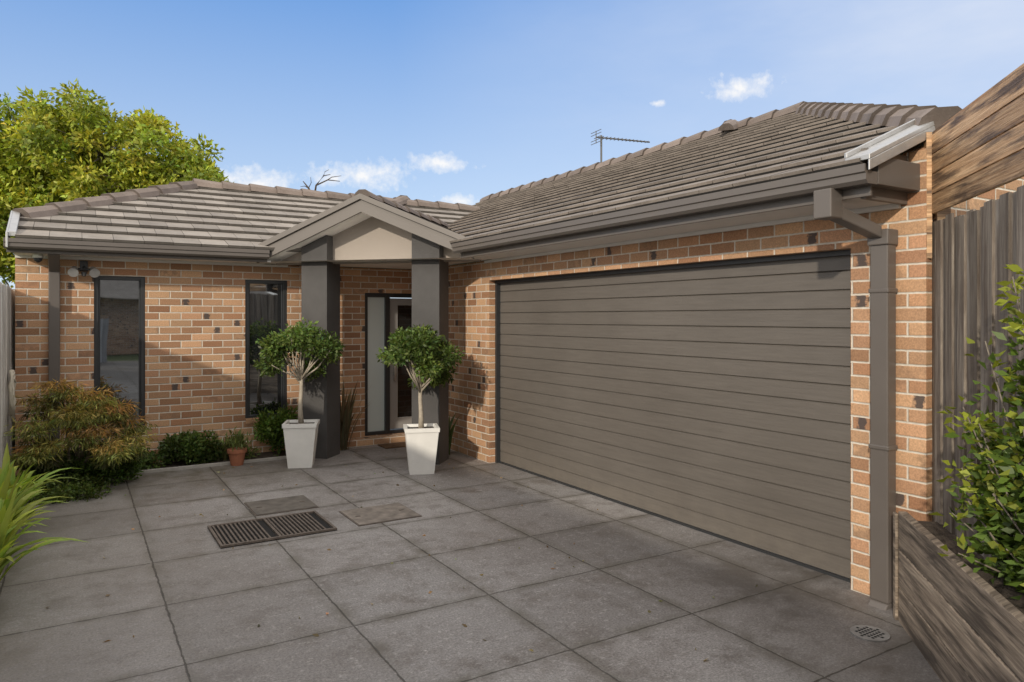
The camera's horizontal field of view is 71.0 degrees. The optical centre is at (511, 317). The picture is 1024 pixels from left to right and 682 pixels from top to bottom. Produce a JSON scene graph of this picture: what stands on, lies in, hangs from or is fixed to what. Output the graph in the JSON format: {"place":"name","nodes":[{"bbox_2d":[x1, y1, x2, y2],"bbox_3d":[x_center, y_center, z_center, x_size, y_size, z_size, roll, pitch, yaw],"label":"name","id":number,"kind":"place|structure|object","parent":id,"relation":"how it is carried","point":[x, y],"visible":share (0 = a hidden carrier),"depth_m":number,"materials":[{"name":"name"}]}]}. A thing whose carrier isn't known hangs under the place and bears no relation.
{"place":"outdoors","nodes":[
{"label":"outdoors","id":0,"kind":"place"},
{"bbox_2d":[15,450,285,476],"bbox_3d":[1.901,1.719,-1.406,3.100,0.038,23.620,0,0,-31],"label":"garden bed","id":1,"kind":"object","parent":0,"point":[176,463],"depth_m":8.75,"materials":[{"name":"soil"}]},
{"bbox_2d":[0,282,14,468],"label":"paling fence","id":2,"kind":"object","parent":1,"relation":"on","point":[7,328],"visible":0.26,"depth_m":7.29,"materials":[{"name":"grey wood"}]},
{"bbox_2d":[8,370,16,422],"bbox_3d":[-5.148,0.808,7.402,0.058,0.551,0.316,0,0,-31],"label":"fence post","id":3,"kind":"object","parent":2,"relation":"attached to","point":[11,389],"visible":0.98,"depth_m":7.30,"materials":[{"name":"grey wood"}]},
{"bbox_2d":[0,488,52,544],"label":"agapanthus plant","id":4,"kind":"object","parent":1,"relation":"on","point":[24,513],"visible":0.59,"depth_m":4.86,"materials":[{"name":"green plant"}]},
{"bbox_2d":[0,461,61,506],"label":"agapanthus plant","id":5,"kind":"object","parent":1,"relation":"on","point":[3,475],"visible":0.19,"depth_m":5.69,"materials":[{"name":"green plant"}]},
{"bbox_2d":[0,460,71,529],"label":"agapanthus plant","id":6,"kind":"object","parent":1,"relation":"on","point":[19,509],"visible":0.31,"depth_m":5.27,"materials":[{"name":"green plant"}]},
{"bbox_2d":[0,444,80,495],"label":"agapanthus plant","id":7,"kind":"object","parent":1,"relation":"on","point":[13,478],"visible":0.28,"depth_m":6.11,"materials":[{"name":"green plant"}]},
{"bbox_2d":[0,488,85,580],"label":"agapanthus plant","id":8,"kind":"object","parent":1,"relation":"on","point":[7,551],"visible":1,"depth_m":4.35,"materials":[{"name":"green plant"}]},
{"bbox_2d":[2,377,158,480],"bbox_3d":[-4.398,1.164,7.452,1.400,1.155,1.351,0,0,-17],"label":"japanese maple","id":9,"kind":"object","parent":1,"relation":"on","point":[77,418],"visible":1,"depth_m":7.25,"materials":[{"name":"green plant"}]},
{"bbox_2d":[16,438,148,485],"bbox_3d":[-4.547,1.548,7.638,1.251,0.441,0.901,0,0,-31],"label":"clipped hedge","id":10,"kind":"object","parent":1,"relation":"on","point":[126,469],"visible":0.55,"depth_m":7.47,"materials":[{"name":"green plant"}]},
{"bbox_2d":[138,429,224,468],"bbox_3d":[-3.952,1.566,8.537,1.050,0.445,0.617,0,0,-31],"label":"groundcover shrub","id":11,"kind":"object","parent":1,"relation":"on","point":[187,445],"visible":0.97,"depth_m":8.45,"materials":[{"name":"green plant"}]},
{"bbox_2d":[207,433,229,460],"bbox_3d":[-3.552,1.568,8.763,0.474,0.365,0.393,0,0,-31],"label":"grassy plant","id":12,"kind":"object","parent":1,"relation":"on","point":[224,455],"visible":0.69,"depth_m":8.74,"materials":[{"name":"green plant"}]},
{"bbox_2d":[197,436,261,462],"bbox_3d":[-3.495,1.614,8.854,0.814,0.345,0.475,0,0,-31],"label":"groundcover shrub","id":13,"kind":"object","parent":1,"relation":"on","point":[250,453],"visible":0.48,"depth_m":8.83,"materials":[{"name":"green plant"}]},
{"bbox_2d":[252,403,297,455],"bbox_3d":[-2.996,1.427,9.146,0.595,0.702,0.493,0,0,-31],"label":"boxwood shrub","id":14,"kind":"object","parent":1,"relation":"on","point":[269,426],"visible":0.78,"depth_m":9.06,"materials":[{"name":"green plant"}]},
{"bbox_2d":[0,445,940,681],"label":"paving","id":15,"kind":"structure","parent":0,"point":[188,599],"depth_m":4.56,"materials":[{"name":"grey concrete"}]},
{"bbox_2d":[25,472,114,505],"bbox_3d":[-4.378,1.665,7.018,0.868,0.223,0.760,0,0,-31],"label":"groundcover shrub","id":16,"kind":"object","parent":15,"relation":"on","point":[73,489],"visible":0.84,"depth_m":6.94,"materials":[{"name":"green plant"}]},
{"bbox_2d":[0,456,286,577],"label":"garden edging","id":17,"kind":"object","parent":15,"relation":"on","point":[209,465],"visible":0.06,"depth_m":8.39,"materials":[{"name":"concrete"}]},
{"bbox_2d":[219,426,252,465],"bbox_3d":[-3.276,1.518,8.549,0.370,0.465,0.376,0,0,10],"label":"terracotta pot plant","id":18,"kind":"object","parent":15,"relation":"on","point":[236,455],"visible":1,"depth_m":8.49,"materials":[{"name":"green plant"}]},
{"bbox_2d":[207,510,336,548],"bbox_3d":[-1.986,1.738,5.940,0.900,0.020,0.630,0,0,-31],"label":"drain grate","id":19,"kind":"object","parent":15,"relation":"on","point":[243,532],"visible":1,"depth_m":5.91,"materials":[{"name":"metal"}]},
{"bbox_2d":[244,495,318,515],"bbox_3d":[-2.155,1.743,6.698,0.560,0.012,0.520,0,0,-31],"label":"pit cover","id":20,"kind":"object","parent":15,"relation":"on","point":[278,505],"visible":1,"depth_m":6.66,"materials":[{"name":"concrete"}]},
{"bbox_2d":[252,317,345,467],"bbox_3d":[-2.525,0.868,8.545,1.101,1.763,0.949,0,0,-31],"label":"potted topiary tree","id":21,"kind":"object","parent":15,"relation":"on","point":[300,435],"visible":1,"depth_m":8.36,"materials":[{"name":"green plant"}]},
{"bbox_2d":[340,381,367,449],"bbox_3d":[-2.192,1.235,9.550,0.654,1.030,0.601,0,0,-31],"label":"dracaena plant","id":22,"kind":"object","parent":15,"relation":"on","point":[345,417],"visible":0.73,"depth_m":9.46,"materials":[{"name":"green plant"}]},
{"bbox_2d":[301,233,448,464],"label":"portico columns","id":23,"kind":"structure","parent":15,"relation":"on","point":[320,291],"depth_m":8.91,"materials":[{"name":"grey paint"}]},
{"bbox_2d":[347,433,405,447],"bbox_3d":[-1.647,1.705,10.135,1.750,0.090,0.178,0,0,-31],"label":"entry step","id":24,"kind":"object","parent":15,"relation":"on","point":[372,440],"visible":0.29,"depth_m":9.92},
{"bbox_2d":[339,503,421,525],"bbox_3d":[-1.176,1.743,6.399,0.580,0.012,0.530,0,0,-31],"label":"pit cover","id":25,"kind":"object","parent":15,"relation":"on","point":[377,514],"visible":1,"depth_m":6.35,"materials":[{"name":"concrete"}]},
{"bbox_2d":[377,442,405,448],"bbox_3d":[-1.443,1.740,9.898,0.750,0.015,0.300,0,0,-31],"label":"door mat","id":26,"kind":"object","parent":15,"relation":"on","point":[394,445],"depth_m":9.74,"materials":[{"name":"fabric"}]},
{"bbox_2d":[376,324,464,474],"bbox_3d":[-1.024,0.904,8.139,0.936,1.692,1.003,0,0,-31],"label":"potted topiary tree","id":27,"kind":"object","parent":15,"relation":"on","point":[435,358],"visible":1,"depth_m":8.00,"materials":[{"name":"green plant"}]},
{"bbox_2d":[449,413,459,454],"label":"dracaena plant","id":28,"kind":"object","parent":15,"relation":"on","point":[451,432],"visible":0.17,"depth_m":9.17,"materials":[{"name":"green plant"}]},
{"bbox_2d":[850,625,889,641],"bbox_3d":[1.980,1.745,3.973,0.200,0.008,0.200,0,0,-31],"label":"floor drain","id":29,"kind":"object","parent":15,"relation":"on","point":[870,633],"visible":1,"depth_m":3.96,"materials":[{"name":"metal"}]},
{"bbox_2d":[893,511,1023,681],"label":"sleepers","id":30,"kind":"object","parent":15,"relation":"on","point":[958,623],"visible":0.97,"depth_m":3.33},
{"bbox_2d":[918,521,1023,613],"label":"garden bed","id":31,"kind":"object","parent":30,"relation":"in","point":[941,533],"depth_m":3.42,"materials":[{"name":"soil"}]},
{"bbox_2d":[929,264,1023,599],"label":"laurel bush","id":32,"kind":"object","parent":31,"relation":"on","point":[1005,529],"visible":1,"depth_m":3.04,"materials":[{"name":"green plant"}]},
{"bbox_2d":[932,185,1023,588],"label":"timber fence","id":33,"kind":"object","parent":31,"relation":"on","point":[974,251],"visible":0.61,"depth_m":3.70,"materials":[{"name":"grey wood"}]},
{"bbox_2d":[924,63,1023,257],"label":"slatted screen","id":34,"kind":"object","parent":33,"relation":"attached to","point":[975,148],"visible":0.89,"depth_m":3.55,"materials":[{"name":"brown wood"}]},
{"bbox_2d":[0,0,1023,288],"label":"sky","id":35,"kind":"structure","parent":0,"point":[449,101],"materials":[{"name":"blue"}]},
{"label":"ground","id":36,"kind":"structure","parent":0,"visible":0},
{"bbox_2d":[0,78,233,287],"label":"leafy tree","id":37,"kind":"object","parent":36,"relation":"on","point":[41,143],"visible":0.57,"depth_m":16.91,"materials":[{"name":"green plant"}]},
{"bbox_2d":[301,170,337,190],"bbox_3d":[-5.327,-1.188,20.029,1.131,5.885,0.237,0,0,-8],"label":"bare tree","id":38,"kind":"object","parent":36,"relation":"on","point":[316,185],"visible":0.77,"depth_m":19.99,"materials":[{"name":"brown plant"}]},
{"bbox_2d":[15,141,1023,595],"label":"walls","id":39,"kind":"structure","parent":36,"relation":"on","point":[193,347],"depth_m":8.21,"materials":[{"name":"brick"}]},
{"bbox_2d":[67,261,99,277],"bbox_3d":[-4.857,-0.553,8.149,0.319,0.194,0.223,0,0,-31],"label":"security light","id":40,"kind":"object","parent":39,"relation":"attached to","point":[94,272],"visible":1,"depth_m":8.12,"materials":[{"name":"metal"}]},
{"bbox_2d":[94,276,144,428],"bbox_3d":[-4.641,0.405,8.496,0.530,1.786,0.100,0,0,-31],"label":"window frame","id":41,"kind":"object","parent":39,"relation":"attached to","point":[141,280],"visible":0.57,"depth_m":8.55,"materials":[{"name":"black metal"}]},
{"bbox_2d":[100,280,138,423],"bbox_3d":[-4.636,0.405,8.488,0.440,1.696,0.001,0,0,-31],"label":"window pane","id":42,"kind":"object","parent":41,"relation":"attached to","point":[119,334],"visible":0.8,"depth_m":8.49,"materials":[{"name":"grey glass"}]},
{"bbox_2d":[97,417,262,434],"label":"window sills","id":43,"kind":"structure","parent":39,"relation":"attached to","point":[250,420],"depth_m":9.17,"materials":[{"name":"brick"}]},
{"bbox_2d":[245,280,286,417],"bbox_3d":[-3.216,0.405,9.366,0.530,1.786,0.100,0,0,-31],"label":"window frame","id":44,"kind":"object","parent":39,"relation":"attached to","point":[247,343],"visible":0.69,"depth_m":9.23,"materials":[{"name":"black metal"}]},
{"bbox_2d":[250,283,280,414],"bbox_3d":[-3.211,0.405,9.358,0.440,1.696,0.001,0,0,-31],"label":"window pane","id":45,"kind":"object","parent":44,"relation":"attached to","point":[265,313],"visible":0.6,"depth_m":9.34,"materials":[{"name":"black glass"}]},
{"bbox_2d":[365,293,411,435],"bbox_3d":[-1.575,0.650,10.373,1.196,1.996,0.110,0,0,-31],"label":"entry door frame","id":46,"kind":"object","parent":39,"relation":"attached to","point":[393,422],"visible":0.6,"depth_m":10.21,"materials":[{"name":"black metal"}]},
{"bbox_2d":[368,297,383,431],"bbox_3d":[-1.926,0.655,10.142,0.260,1.890,0.001,0,0,-31],"label":"sidelight","id":47,"kind":"object","parent":46,"relation":"attached to","point":[375,366],"visible":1,"depth_m":10.14,"materials":[{"name":"grey glass"}]},
{"bbox_2d":[393,362,395,380],"bbox_3d":[-1.683,0.600,10.243,0.027,0.600,0.069,0,0,-31],"label":"door handle","id":48,"kind":"object","parent":46,"relation":"attached to","point":[394,373],"visible":0.44,"depth_m":10.23,"materials":[{"name":"metal"}]},
{"bbox_2d":[398,305,411,416],"bbox_3d":[-1.428,0.625,10.458,0.520,1.650,0.001,0,0,-31],"label":"door glass","id":49,"kind":"object","parent":46,"relation":"attached to","point":[404,389],"visible":0.4,"depth_m":10.38,"materials":[{"name":"black glass"}]},
{"bbox_2d":[14,198,900,268],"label":"soffit","id":50,"kind":"structure","parent":39,"relation":"attached to","point":[805,213],"depth_m":6.40,"materials":[{"name":"paint"}]},
{"bbox_2d":[33,254,43,262],"bbox_3d":[-5.153,-0.645,7.809,0.100,0.090,0.100,0,0,-31],"label":"security camera","id":51,"kind":"object","parent":50,"relation":"attached to","point":[37,258],"visible":1,"depth_m":7.78,"materials":[{"name":"plastic"}]},
{"bbox_2d":[257,193,480,263],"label":"barge boards","id":52,"kind":"object","parent":50,"relation":"on","point":[346,214],"visible":0.77,"depth_m":8.62,"materials":[{"name":"paint"}]},
{"bbox_2d":[276,217,480,264],"bbox_3d":[-1.706,-0.978,8.963,2.720,0.595,0.080,0,0,14],"label":"gable infill","id":53,"kind":"object","parent":50,"relation":"on","point":[372,238],"visible":0.7,"depth_m":8.93,"materials":[{"name":"beige paint"}]},
{"bbox_2d":[3,148,919,261],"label":"gutters","id":54,"kind":"object","parent":50,"relation":"on","point":[895,179],"visible":0.85,"depth_m":5.40,"materials":[{"name":"paint"}]},
{"bbox_2d":[6,119,934,246],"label":"flashings","id":55,"kind":"object","parent":54,"relation":"on","point":[894,142],"visible":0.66,"depth_m":4.14,"materials":[{"name":"metal"}]},
{"bbox_2d":[48,188,897,610],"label":"downpipes","id":56,"kind":"object","parent":39,"relation":"attached to","point":[882,290],"visible":0.91,"depth_m":4.34,"materials":[{"name":"metal"}]},
{"bbox_2d":[271,149,908,269],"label":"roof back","id":57,"kind":"structure","parent":39,"relation":"on","point":[454,264],"depth_m":14.86,"materials":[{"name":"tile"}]},
{"bbox_2d":[15,186,475,251],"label":"roof tiles","id":58,"kind":"object","parent":57,"relation":"attached to","point":[200,216],"visible":0.59,"depth_m":9.21,"materials":[{"name":"grey tile"}]},
{"bbox_2d":[12,101,961,226],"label":"ridge caps","id":59,"kind":"object","parent":57,"relation":"attached to","point":[897,115],"visible":0.81,"depth_m":9.45,"materials":[{"name":"tile"}]},
{"bbox_2d":[438,112,896,246],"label":"roof tiles","id":60,"kind":"object","parent":57,"relation":"attached to","point":[790,145],"visible":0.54,"depth_m":7.02,"materials":[{"name":"grey tile"}]},
{"bbox_2d":[394,207,453,231],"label":"portico roof","id":61,"kind":"structure","parent":60,"relation":"attached to","point":[429,221],"depth_m":9.78,"materials":[{"name":"tile"}]},
{"bbox_2d":[591,129,649,167],"bbox_3d":[1.958,-2.945,12.872,1.076,0.690,0.342,0,0,-26],"label":"tv antenna","id":62,"kind":"object","parent":60,"relation":"on","point":[601,137],"visible":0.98,"depth_m":12.68,"materials":[{"name":"metal"}]},
{"bbox_2d":[495,249,850,582],"bbox_3d":[1.045,0.651,6.689,0.054,2.198,4.706,0,0,-31],"label":"garage door frame","id":63,"kind":"object","parent":39,"relation":"attached to","point":[646,269],"visible":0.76,"depth_m":6.52,"materials":[{"name":"grey metal"}]},
{"bbox_2d":[500,255,850,578],"bbox_3d":[1.079,0.646,6.710,0.025,2.183,4.700,0,0,-31],"label":"garage door","id":64,"kind":"structure","parent":63,"relation":"in","point":[715,399],"depth_m":5.91,"materials":[{"name":"paint"}]}
]}

